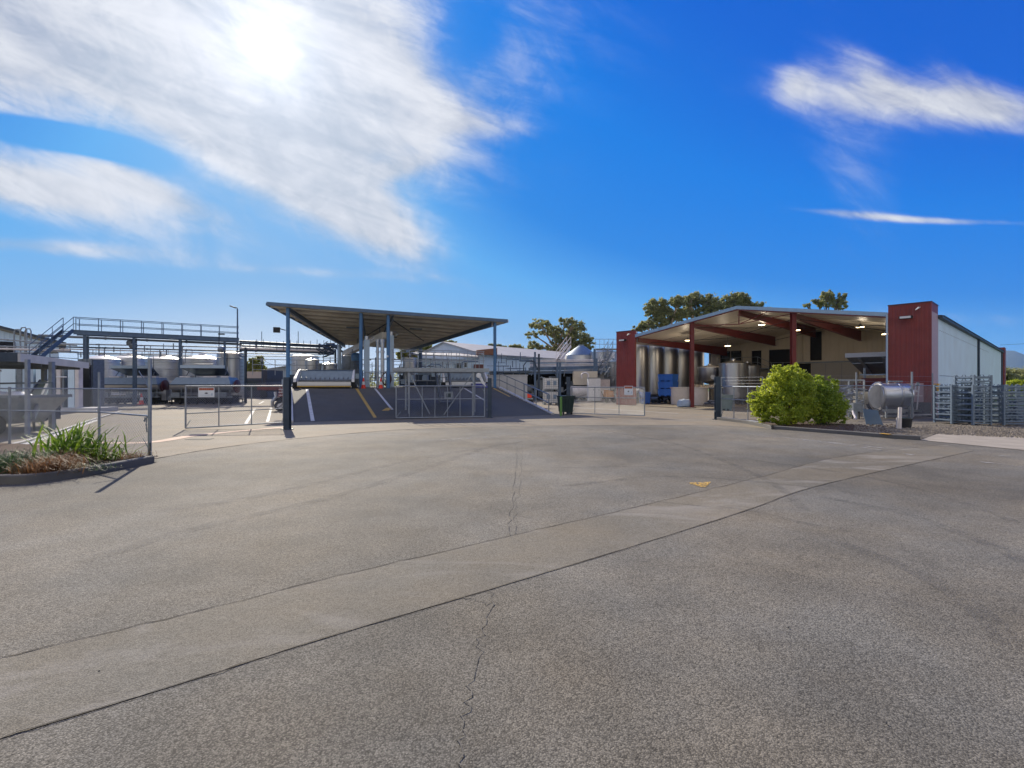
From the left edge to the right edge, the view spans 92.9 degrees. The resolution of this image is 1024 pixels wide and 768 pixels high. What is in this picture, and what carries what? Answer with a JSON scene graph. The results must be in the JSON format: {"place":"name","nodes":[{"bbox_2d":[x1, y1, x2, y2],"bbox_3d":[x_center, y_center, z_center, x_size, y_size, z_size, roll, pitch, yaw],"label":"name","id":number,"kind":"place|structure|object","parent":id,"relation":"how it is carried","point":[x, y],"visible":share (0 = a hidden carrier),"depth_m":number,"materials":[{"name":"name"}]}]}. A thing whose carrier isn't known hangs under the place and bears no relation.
{"place":"outdoors","nodes":[
{"label":"outdoors","id":0,"kind":"place"},
{"bbox_2d":[0,443,155,473],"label":"planting bed","id":1,"kind":"object","parent":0,"point":[9,447],"visible":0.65,"depth_m":11.81,"materials":[{"name":"brown plant"}]},
{"bbox_2d":[0,446,62,473],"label":"sedge tuft","id":2,"kind":"object","parent":1,"relation":"on","point":[10,457],"visible":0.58,"depth_m":8.88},
{"bbox_2d":[0,453,102,474],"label":"sedge tuft","id":3,"kind":"object","parent":1,"relation":"on","point":[48,465],"visible":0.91,"depth_m":8.72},
{"bbox_2d":[16,445,121,463],"bbox_3d":[-9.073,1.424,9.852,1.760,0.372,1.834,0,0,22],"label":"sedge tuft","id":4,"kind":"object","parent":1,"relation":"on","point":[72,454],"visible":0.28,"depth_m":9.81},
{"bbox_2d":[18,419,127,458],"bbox_3d":[-9.140,1.154,10.385,2.241,0.912,2.099,0,0,36],"label":"flax plant","id":5,"kind":"object","parent":1,"relation":"on","point":[75,441],"visible":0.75,"depth_m":10.26,"materials":[{"name":"plant"}]},
{"bbox_2d":[39,430,148,463],"bbox_3d":[-8.804,1.244,10.506,1.953,0.731,1.720,0,0,30],"label":"flax plant","id":6,"kind":"object","parent":1,"relation":"on","point":[103,445],"visible":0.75,"depth_m":10.36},
{"bbox_2d":[0,392,1017,457],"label":"yard","id":7,"kind":"structure","parent":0,"point":[168,419],"depth_m":21.53,"materials":[{"name":"concrete"}]},
{"bbox_2d":[0,326,65,356],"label":"white shed","id":8,"kind":"structure","parent":7,"relation":"on","point":[11,333],"depth_m":41.86,"materials":[{"name":"metal"}]},
{"bbox_2d":[0,382,71,433],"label":"grey hopper trailer","id":9,"kind":"object","parent":7,"relation":"on","point":[4,415],"visible":0.63,"depth_m":16.67,"materials":[{"name":"metal"}]},
{"bbox_2d":[22,379,60,429],"bbox_3d":[-17.482,0.742,17.942,1.147,1.974,4.469,0,0,-41],"label":"tipping tray","id":10,"kind":"object","parent":7,"relation":"on","point":[40,391],"visible":0.21,"depth_m":18.24,"materials":[{"name":"metal"}]},
{"bbox_2d":[0,352,90,435],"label":"slab awning","id":11,"kind":"object","parent":7,"relation":"on","point":[27,363],"visible":0.87,"depth_m":17.63,"materials":[{"name":"concrete"}]},
{"bbox_2d":[0,365,117,412],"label":"panel bays","id":12,"kind":"object","parent":7,"relation":"on","point":[81,378],"visible":0.3,"depth_m":30.00,"materials":[{"name":"metal"}]},
{"bbox_2d":[0,358,151,455],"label":"chain link fence","id":13,"kind":"object","parent":7,"relation":"on","point":[148,416],"visible":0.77,"depth_m":12.39,"materials":[{"name":"metal"}]},
{"bbox_2d":[78,359,104,406],"bbox_3d":[-28.962,0.000,33.475,0.955,3.400,1.050,0,0,0],"label":"dark column stack","id":14,"kind":"object","parent":7,"relation":"on","point":[98,365],"depth_m":33.34,"materials":[{"name":"metal"}]},
{"bbox_2d":[89,355,121,394],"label":"ribbed tank","id":15,"kind":"object","parent":7,"relation":"on","point":[109,360],"visible":0.19,"depth_m":46.42,"materials":[{"name":"silver metal"}]},
{"bbox_2d":[114,354,145,394],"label":"ribbed tank","id":16,"kind":"object","parent":7,"relation":"on","point":[126,360],"visible":0.12,"depth_m":48.70,"materials":[{"name":"silver metal"}]},
{"bbox_2d":[29,317,238,404],"bbox_3d":[-29.985,-1.757,39.617,13.534,6.914,2.815,0,0,-30],"label":"catwalk","id":17,"kind":"object","parent":7,"relation":"on","point":[85,334],"visible":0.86,"depth_m":39.59,"materials":[{"name":"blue metal"}]},
{"bbox_2d":[105,365,169,403],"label":"lidded machine","id":18,"kind":"object","parent":7,"relation":"on","point":[114,382],"visible":0.53,"depth_m":41.29,"materials":[{"name":"silver metal"}]},
{"bbox_2d":[37,427,282,444],"bbox_3d":[-10.457,1.697,15.809,2.273,0.001,7.141,0,0,39],"label":"yard strip","id":19,"kind":"object","parent":7,"relation":"on","point":[174,438],"visible":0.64,"depth_m":15.72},
{"bbox_2d":[144,353,178,402],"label":"ribbed tank","id":20,"kind":"object","parent":7,"relation":"on","point":[166,367],"visible":0.27,"depth_m":44.44,"materials":[{"name":"silver metal"}]},
{"bbox_2d":[0,331,342,402],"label":"pipe bridge","id":21,"kind":"structure","parent":7,"relation":"on","point":[326,349],"depth_m":42.63,"materials":[{"name":"metal"}]},
{"bbox_2d":[107,352,243,401],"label":"tank valves","id":22,"kind":"object","parent":7,"relation":"on","point":[239,379],"visible":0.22,"depth_m":43.98,"materials":[{"name":"silver metal"}]},
{"bbox_2d":[183,353,216,394],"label":"ribbed tank","id":23,"kind":"object","parent":7,"relation":"on","point":[191,360],"visible":0.2,"depth_m":45.34,"materials":[{"name":"silver metal"}]},
{"bbox_2d":[169,365,241,403],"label":"lidded machine","id":24,"kind":"object","parent":7,"relation":"on","point":[210,374],"visible":0.86,"depth_m":40.62,"materials":[{"name":"silver metal"}]},
{"bbox_2d":[217,352,243,401],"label":"ribbed tank","id":25,"kind":"object","parent":7,"relation":"on","point":[232,364],"visible":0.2,"depth_m":44.12,"materials":[{"name":"silver metal"}]},
{"bbox_2d":[185,382,282,428],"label":"gate","id":26,"kind":"structure","parent":7,"relation":"on","point":[218,411],"depth_m":18.43,"materials":[{"name":"metal"}]},
{"bbox_2d":[247,355,267,371],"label":"young tree","id":27,"kind":"object","parent":7,"relation":"on","point":[249,366],"visible":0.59,"depth_m":69.90,"materials":[{"name":"green plant"}]},
{"bbox_2d":[247,370,282,397],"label":"dark booth","id":28,"kind":"object","parent":7,"relation":"on","point":[270,377],"visible":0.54,"depth_m":60.00,"materials":[{"name":"grey metal"}]},
{"bbox_2d":[271,375,294,410],"bbox_3d":[-14.252,0.550,31.104,1.947,2.300,1.568,0,0,-17],"label":"machine","id":29,"kind":"object","parent":7,"relation":"on","point":[280,400],"visible":0.24,"depth_m":30.30,"materials":[{"name":"grey metal"}]},
{"bbox_2d":[280,377,293,429],"bbox_3d":[-8.404,0.725,18.197,0.350,1.950,0.350,0,0,0],"label":"gate post","id":30,"kind":"object","parent":7,"relation":"on","point":[286,387],"visible":1,"depth_m":18.09,"materials":[{"name":"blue metal"}]},
{"bbox_2d":[290,353,318,385],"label":"ribbed tank","id":31,"kind":"object","parent":7,"relation":"on","point":[300,361],"visible":0.28,"depth_m":54.50,"materials":[{"name":"silver metal"}]},
{"bbox_2d":[341,353,358,386],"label":"process tank","id":32,"kind":"object","parent":7,"relation":"on","point":[346,362],"visible":0.36,"depth_m":43.32,"materials":[{"name":"metal"}]},
{"bbox_2d":[266,302,508,387],"bbox_3d":[-11.974,-1.635,39.198,14.905,6.670,21.080,0,0,-30],"label":"steel canopy","id":33,"kind":"object","parent":7,"relation":"on","point":[342,326],"visible":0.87,"depth_m":34.26,"materials":[{"name":"metal"}]},
{"bbox_2d":[342,328,385,355],"bbox_3d":[-12.478,-3.398,40.300,0.500,1.433,15.344,0,0,-29],"label":"canopy conveyor","id":34,"kind":"object","parent":33,"relation":"hanging from","point":[379,336],"visible":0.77,"depth_m":37.16,"materials":[{"name":"metal"}]},
{"bbox_2d":[403,354,416,385],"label":"process tank","id":35,"kind":"object","parent":7,"relation":"on","point":[412,364],"visible":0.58,"depth_m":42.52,"materials":[{"name":"silver metal"}]},
{"bbox_2d":[291,386,553,421],"bbox_3d":[-10.846,0.945,39.690,13.450,1.510,34.150,0,0,-25],"label":"loading dock","id":36,"kind":"object","parent":7,"relation":"on","point":[332,404],"visible":0.73,"depth_m":26.85,"materials":[{"name":"concrete"}]},
{"bbox_2d":[252,359,337,374],"bbox_3d":[-15.426,-1.180,34.870,5.648,1.121,0.048,0,0,-25],"label":"dock railing","id":37,"kind":"object","parent":36,"relation":"on","point":[317,365],"visible":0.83,"depth_m":34.86,"materials":[{"name":"metal"}]},
{"bbox_2d":[292,369,357,388],"bbox_3d":[-11.510,-0.320,30.097,3.750,1.200,1.600,0,0,-14],"label":"receival hopper","id":38,"kind":"object","parent":36,"relation":"on","point":[325,379],"visible":1,"depth_m":29.98,"materials":[{"name":"silver metal"}]},
{"bbox_2d":[364,336,374,387],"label":"duct column","id":39,"kind":"structure","parent":36,"relation":"on","point":[366,354],"depth_m":32.49,"materials":[{"name":"silver metal"}]},
{"bbox_2d":[320,353,448,383],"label":"dock pipework","id":40,"kind":"object","parent":36,"relation":"on","point":[424,377],"visible":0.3,"depth_m":42.28,"materials":[{"name":"metal"}]},
{"bbox_2d":[390,331,398,387],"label":"duct column","id":41,"kind":"structure","parent":36,"relation":"on","point":[391,348],"depth_m":33.09,"materials":[{"name":"silver metal"}]},
{"bbox_2d":[399,373,439,385],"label":"dock machine","id":42,"kind":"object","parent":36,"relation":"on","point":[423,382],"visible":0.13,"depth_m":43.35,"materials":[{"name":"grey metal"}]},
{"bbox_2d":[395,385,484,418],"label":"gate","id":43,"kind":"structure","parent":36,"relation":"attached to","point":[431,386],"depth_m":23.99,"materials":[{"name":"metal"}]},
{"bbox_2d":[440,373,487,387],"bbox_3d":[-3.392,-0.340,34.697,3.500,1.200,1.600,0,0,-14],"label":"receival hopper","id":44,"kind":"object","parent":36,"relation":"on","point":[460,376],"visible":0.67,"depth_m":34.72,"materials":[{"name":"silver metal"}]},
{"bbox_2d":[392,349,488,414],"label":"gantry platform","id":45,"kind":"structure","parent":7,"relation":"on","point":[448,370],"depth_m":25.29,"materials":[{"name":"metal"}]},
{"bbox_2d":[407,342,568,383],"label":"white hall","id":46,"kind":"structure","parent":7,"relation":"on","point":[463,348],"depth_m":56.68,"materials":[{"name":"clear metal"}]},
{"bbox_2d":[486,378,492,417],"bbox_3d":[-1.133,0.700,24.610,0.340,2.000,0.340,0,0,0],"label":"gate post","id":47,"kind":"object","parent":7,"relation":"on","point":[489,385],"visible":1,"depth_m":24.51,"materials":[{"name":"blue metal"}]},
{"bbox_2d":[483,375,527,398],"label":"white wall","id":48,"kind":"structure","parent":7,"relation":"on","point":[515,383],"depth_m":36.50,"materials":[{"name":"concrete"}]},
{"bbox_2d":[492,349,608,400],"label":"pipe rack","id":49,"kind":"object","parent":7,"relation":"on","point":[558,366],"visible":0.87,"depth_m":49.98,"materials":[{"name":"grey metal"}]},
{"bbox_2d":[596,339,615,374],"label":"tank walkway","id":50,"kind":"structure","parent":49,"relation":"on","point":[608,348],"depth_m":51.95,"materials":[{"name":"metal"}]},
{"bbox_2d":[542,391,558,404],"bbox_3d":[3.188,1.153,40.371,1.200,1.085,1.027,0,0,-6],"label":"ibc tote","id":51,"kind":"object","parent":7,"relation":"on","point":[552,397],"visible":0.77,"depth_m":39.93,"materials":[{"name":"white paint"}]},
{"bbox_2d":[542,378,558,390],"bbox_3d":[3.188,0.033,40.371,1.200,1.085,1.027,0,0,-6],"label":"ibc tote","id":52,"kind":"object","parent":51,"relation":"on","point":[550,384],"visible":1,"depth_m":39.90,"materials":[{"name":"white paint"}]},
{"bbox_2d":[489,367,614,398],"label":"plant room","id":53,"kind":"object","parent":7,"relation":"on","point":[578,378],"visible":0.33,"depth_m":51.30,"materials":[{"name":"metal"}]},
{"bbox_2d":[524,317,596,351],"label":"gum tree","id":54,"kind":"object","parent":7,"relation":"on","point":[573,330],"visible":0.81,"depth_m":91.31,"materials":[{"name":"green plant"}]},
{"bbox_2d":[556,395,575,414],"bbox_3d":[3.014,1.175,27.289,0.830,1.050,0.880,0,0,-14],"label":"dumpster","id":55,"kind":"object","parent":7,"relation":"on","point":[567,403],"visible":0.77,"depth_m":26.96,"materials":[{"name":"green plastic"}]},
{"bbox_2d":[565,377,571,414],"bbox_3d":[3.150,0.650,27.200,0.340,2.100,0.340,0,0,0],"label":"gate post","id":56,"kind":"object","parent":7,"relation":"on","point":[567,387],"visible":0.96,"depth_m":27.10,"materials":[{"name":"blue metal"}]},
{"bbox_2d":[571,387,644,415],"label":"gate","id":57,"kind":"structure","parent":56,"relation":"attached to","point":[599,397],"depth_m":26.15,"materials":[{"name":"metal"}]},
{"bbox_2d":[565,345,591,370],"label":"outdoor tank","id":58,"kind":"object","parent":7,"relation":"on","point":[580,352],"visible":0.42,"depth_m":56.61,"materials":[{"name":"silver metal"}]},
{"bbox_2d":[587,378,600,400],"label":"cabinet","id":59,"kind":"object","parent":7,"relation":"on","point":[593,382],"visible":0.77,"depth_m":46.96,"materials":[{"name":"metal"}]},
{"bbox_2d":[606,358,614,394],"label":"outdoor tank","id":60,"kind":"object","parent":7,"relation":"on","point":[611,363],"visible":0.4,"depth_m":52.17,"materials":[{"name":"silver metal"}]},
{"bbox_2d":[636,332,648,391],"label":"storage tank","id":61,"kind":"object","parent":7,"relation":"on","point":[642,365],"visible":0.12,"depth_m":43.80,"materials":[{"name":"silver metal"}]},
{"bbox_2d":[649,346,664,395],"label":"storage tank","id":62,"kind":"object","parent":7,"relation":"on","point":[656,360],"visible":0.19,"depth_m":45.52,"materials":[{"name":"silver metal"}]},
{"bbox_2d":[631,294,687,331],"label":"gum tree","id":63,"kind":"object","parent":7,"relation":"on","point":[659,310],"visible":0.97,"depth_m":94.29,"materials":[{"name":"green plant"}]},
{"bbox_2d":[665,347,678,386],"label":"storage tank","id":64,"kind":"object","parent":7,"relation":"on","point":[671,360],"visible":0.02,"depth_m":47.27,"materials":[{"name":"silver metal"}]},
{"bbox_2d":[679,349,688,386],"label":"storage tank","id":65,"kind":"object","parent":7,"relation":"on","point":[683,368],"visible":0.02,"depth_m":48.95,"materials":[{"name":"silver metal"}]},
{"bbox_2d":[694,351,703,385],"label":"storage tank","id":66,"kind":"object","parent":7,"relation":"on","point":[698,359],"visible":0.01,"depth_m":50.67,"materials":[{"name":"silver metal"}]},
{"bbox_2d":[682,291,725,319],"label":"gum tree","id":67,"kind":"object","parent":7,"relation":"on","point":[708,302],"visible":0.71,"depth_m":96.90,"materials":[{"name":"green plant"}]},
{"bbox_2d":[714,377,720,419],"bbox_3d":[9.832,0.675,23.279,0.360,2.050,0.360,0,0,0],"label":"gate post","id":68,"kind":"object","parent":7,"relation":"on","point":[717,396],"visible":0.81,"depth_m":23.17,"materials":[{"name":"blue metal"}]},
{"bbox_2d":[721,377,763,421],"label":"gate","id":69,"kind":"structure","parent":68,"relation":"attached to","point":[729,399],"depth_m":22.26,"materials":[{"name":"metal"}]},
{"bbox_2d":[720,291,767,308],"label":"gum tree","id":70,"kind":"object","parent":7,"relation":"on","point":[738,299],"visible":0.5,"depth_m":103.43,"materials":[{"name":"green plant"}]},
{"bbox_2d":[616,301,1005,416],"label":"cream shed","id":71,"kind":"structure","parent":7,"relation":"on","point":[919,340],"depth_m":37.53,"materials":[{"name":"red paint"}]},
{"bbox_2d":[670,387,688,404],"bbox_3d":[13.861,0.975,39.754,1.860,1.450,1.860,0,0,0],"label":"plastic vat","id":72,"kind":"object","parent":71,"relation":"on","point":[678,393],"visible":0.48,"depth_m":39.05,"materials":[{"name":"white plastic"}]},
{"bbox_2d":[694,387,708,404],"bbox_3d":[14.818,0.985,38.567,1.460,1.430,1.460,0,0,0],"label":"plastic vat","id":73,"kind":"object","parent":71,"relation":"on","point":[700,395],"visible":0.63,"depth_m":37.96,"materials":[{"name":"white plastic"}]},
{"bbox_2d":[698,364,718,384],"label":"wine tank","id":74,"kind":"object","parent":71,"relation":"on","point":[708,373],"visible":0.78,"depth_m":42.23,"materials":[{"name":"silver metal"}]},
{"bbox_2d":[719,359,748,403],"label":"wine tank","id":75,"kind":"object","parent":71,"relation":"on","point":[734,368],"visible":0.66,"depth_m":40.03,"materials":[{"name":"silver metal"}]},
{"bbox_2d":[739,362,759,402],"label":"wine tank","id":76,"kind":"object","parent":71,"relation":"on","point":[754,372],"visible":0.38,"depth_m":42.02,"materials":[{"name":"silver metal"}]},
{"bbox_2d":[751,349,762,367],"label":"doorway","id":77,"kind":"structure","parent":71,"relation":"in","point":[754,353],"depth_m":47.20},
{"bbox_2d":[768,348,789,398],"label":"doorway","id":78,"kind":"structure","parent":71,"relation":"in","point":[774,355],"depth_m":45.78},
{"bbox_2d":[811,362,857,402],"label":"sliding door","id":79,"kind":"structure","parent":71,"relation":"in","point":[843,370],"depth_m":42.03,"materials":[{"name":"metal"}]},
{"bbox_2d":[845,352,885,408],"bbox_3d":[23.278,-0.188,31.392,1.900,3.625,2.550,0,0,-42],"label":"bin tipper","id":80,"kind":"object","parent":71,"relation":"on","point":[869,363],"visible":0.52,"depth_m":31.23,"materials":[{"name":"metal"}]},
{"bbox_2d":[717,417,920,439],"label":"kerb","id":81,"kind":"structure","parent":7,"relation":"on","point":[879,435],"depth_m":16.78,"materials":[{"name":"concrete"}]},
{"bbox_2d":[744,419,908,434],"bbox_3d":[11.776,1.630,18.997,4.098,0.001,8.390,0,0,0],"label":"mulch bed","id":82,"kind":"object","parent":7,"relation":"on","point":[821,425],"visible":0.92,"depth_m":19.11,"materials":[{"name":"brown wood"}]},
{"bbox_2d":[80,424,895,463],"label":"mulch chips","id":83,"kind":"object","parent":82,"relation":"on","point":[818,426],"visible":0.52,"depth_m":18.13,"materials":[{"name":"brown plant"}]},
{"bbox_2d":[746,362,821,425],"bbox_3d":[10.945,0.370,19.324,2.869,2.550,2.032,0,0,-13],"label":"rounded bush","id":84,"kind":"object","parent":82,"relation":"on","point":[786,408],"visible":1,"depth_m":19.19,"materials":[{"name":"green plant"}]},
{"bbox_2d":[797,374,851,424],"bbox_3d":[12.590,0.610,19.898,2.526,2.066,1.903,0,0,0],"label":"rounded bush","id":85,"kind":"object","parent":82,"relation":"on","point":[830,411],"visible":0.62,"depth_m":19.55,"materials":[{"name":"green plant"}]},
{"bbox_2d":[810,410,1023,438],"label":"gravel strip","id":86,"kind":"object","parent":7,"relation":"on","point":[920,421],"visible":0.29,"depth_m":20.86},
{"bbox_2d":[768,372,932,421],"bbox_3d":[16.276,0.550,22.932,11.278,2.300,0.475,0,0,-19],"label":"chain link fence","id":87,"kind":"object","parent":86,"relation":"on","point":[856,398],"visible":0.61,"depth_m":23.69,"materials":[{"name":"metal"}]},
{"bbox_2d":[863,409,882,424],"bbox_3d":[14.960,1.370,20.182,0.066,0.660,0.753,0,0,-32],"label":"leaning sheet","id":88,"kind":"object","parent":86,"relation":"on","point":[871,417],"visible":0.93,"depth_m":20.19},
{"bbox_2d":[851,382,920,417],"bbox_3d":[18.700,0.766,24.631,3.118,1.872,1.511,0,0,12],"label":"wine press","id":89,"kind":"object","parent":86,"relation":"on","point":[907,392],"visible":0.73,"depth_m":24.18,"materials":[{"name":"silver metal"}]},
{"bbox_2d":[869,384,880,407],"bbox_3d":[18.230,0.620,24.404,1.200,1.200,0.160,0,0,-20],"label":"round door","id":90,"kind":"structure","parent":89,"relation":"in","point":[877,405],"depth_m":24.34,"materials":[{"name":"metal"}]},
{"bbox_2d":[854,424,1023,437],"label":"gravel stones","id":91,"kind":"object","parent":86,"relation":"on","point":[975,431],"visible":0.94,"depth_m":17.25,"materials":[{"name":"gravel"}]},
{"bbox_2d":[953,417,991,424],"bbox_3d":[19.205,1.540,20.300,0.896,0.259,0.827,0,0,-7],"label":"barrel rack","id":92,"kind":"object","parent":86,"relation":"on","point":[972,421],"visible":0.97,"depth_m":19.93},
{"bbox_2d":[953,412,991,418],"bbox_3d":[19.205,1.306,20.300,0.896,0.259,0.827,0,0,-7],"label":"barrel rack","id":93,"kind":"object","parent":92,"relation":"on","point":[972,415],"visible":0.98,"depth_m":19.95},
{"bbox_2d":[953,406,991,412],"bbox_3d":[19.205,1.071,20.300,0.896,0.259,0.827,0,0,-7],"label":"barrel rack","id":94,"kind":"object","parent":93,"relation":"on","point":[972,410],"visible":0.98,"depth_m":19.95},
{"bbox_2d":[953,401,991,407],"bbox_3d":[19.205,0.836,20.300,0.896,0.259,0.827,0,0,-7],"label":"barrel rack","id":95,"kind":"object","parent":94,"relation":"on","point":[972,404],"visible":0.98,"depth_m":19.94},
{"bbox_2d":[953,395,991,401],"bbox_3d":[19.205,0.601,20.300,0.896,0.259,0.827,0,0,-7],"label":"barrel rack","id":96,"kind":"object","parent":95,"relation":"on","point":[972,398],"visible":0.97,"depth_m":19.93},
{"bbox_2d":[953,390,991,395],"bbox_3d":[19.205,0.365,20.300,0.896,0.259,0.827,0,0,-7],"label":"barrel rack","id":97,"kind":"object","parent":96,"relation":"on","point":[973,392],"visible":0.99,"depth_m":19.95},
{"bbox_2d":[953,384,991,389],"bbox_3d":[19.205,0.131,20.300,0.896,0.259,0.827,0,0,-7],"label":"barrel rack","id":98,"kind":"object","parent":97,"relation":"on","point":[973,387],"visible":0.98,"depth_m":19.95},
{"bbox_2d":[954,379,992,384],"bbox_3d":[19.326,-0.100,20.400,0.878,0.249,0.828,0,0,-7],"label":"barrel rack","id":99,"kind":"object","parent":98,"relation":"on","point":[975,381],"visible":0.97,"depth_m":20.06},
{"bbox_2d":[0,425,1023,767],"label":"road","id":100,"kind":"structure","parent":0,"point":[892,599],"depth_m":3.75,"materials":[{"name":"asphalt"}]},
{"bbox_2d":[0,456,153,483],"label":"kerb","id":101,"kind":"structure","parent":100,"relation":"on","point":[37,477],"depth_m":8.78,"materials":[{"name":"concrete"}]},
{"bbox_2d":[0,445,971,737],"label":"road patch","id":102,"kind":"object","parent":100,"relation":"on","point":[48,685],"visible":1,"depth_m":3.74,"materials":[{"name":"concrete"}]},
{"bbox_2d":[0,444,964,738],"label":"road seam","id":103,"kind":"object","parent":102,"relation":"on","point":[350,572],"visible":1,"depth_m":3.69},
{"bbox_2d":[456,443,522,764],"bbox_3d":[0.000,1.690,8.257,0.348,0.001,12.213,0,0,3],"label":"road crack","id":104,"kind":"object","parent":100,"relation":"on","point":[481,634],"visible":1,"depth_m":3.12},
{"bbox_2d":[0,0,1023,383],"label":"sky","id":105,"kind":"structure","parent":0,"point":[591,162],"materials":[{"name":"blue"}]},
{"bbox_2d":[708,389,1023,406],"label":"lawn","id":106,"kind":"structure","parent":0,"point":[993,406],"depth_m":38.23,"materials":[{"name":"green plant"}]},
{"bbox_2d":[802,289,848,309],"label":"open tree","id":107,"kind":"object","parent":106,"relation":"on","point":[829,299],"visible":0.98,"depth_m":99.12,"materials":[{"name":"green plant"}]},
{"bbox_2d":[921,434,1023,449],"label":"crossing","id":108,"kind":"object","parent":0,"point":[1014,442],"visible":1,"depth_m":14.53,"materials":[{"name":"concrete"}]},
{"bbox_2d":[1006,350,1023,369],"bbox_3d":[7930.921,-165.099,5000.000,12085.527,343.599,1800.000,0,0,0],"label":"hills","id":109,"kind":"structure","parent":0,"point":[1014,359],"depth_m":4481.03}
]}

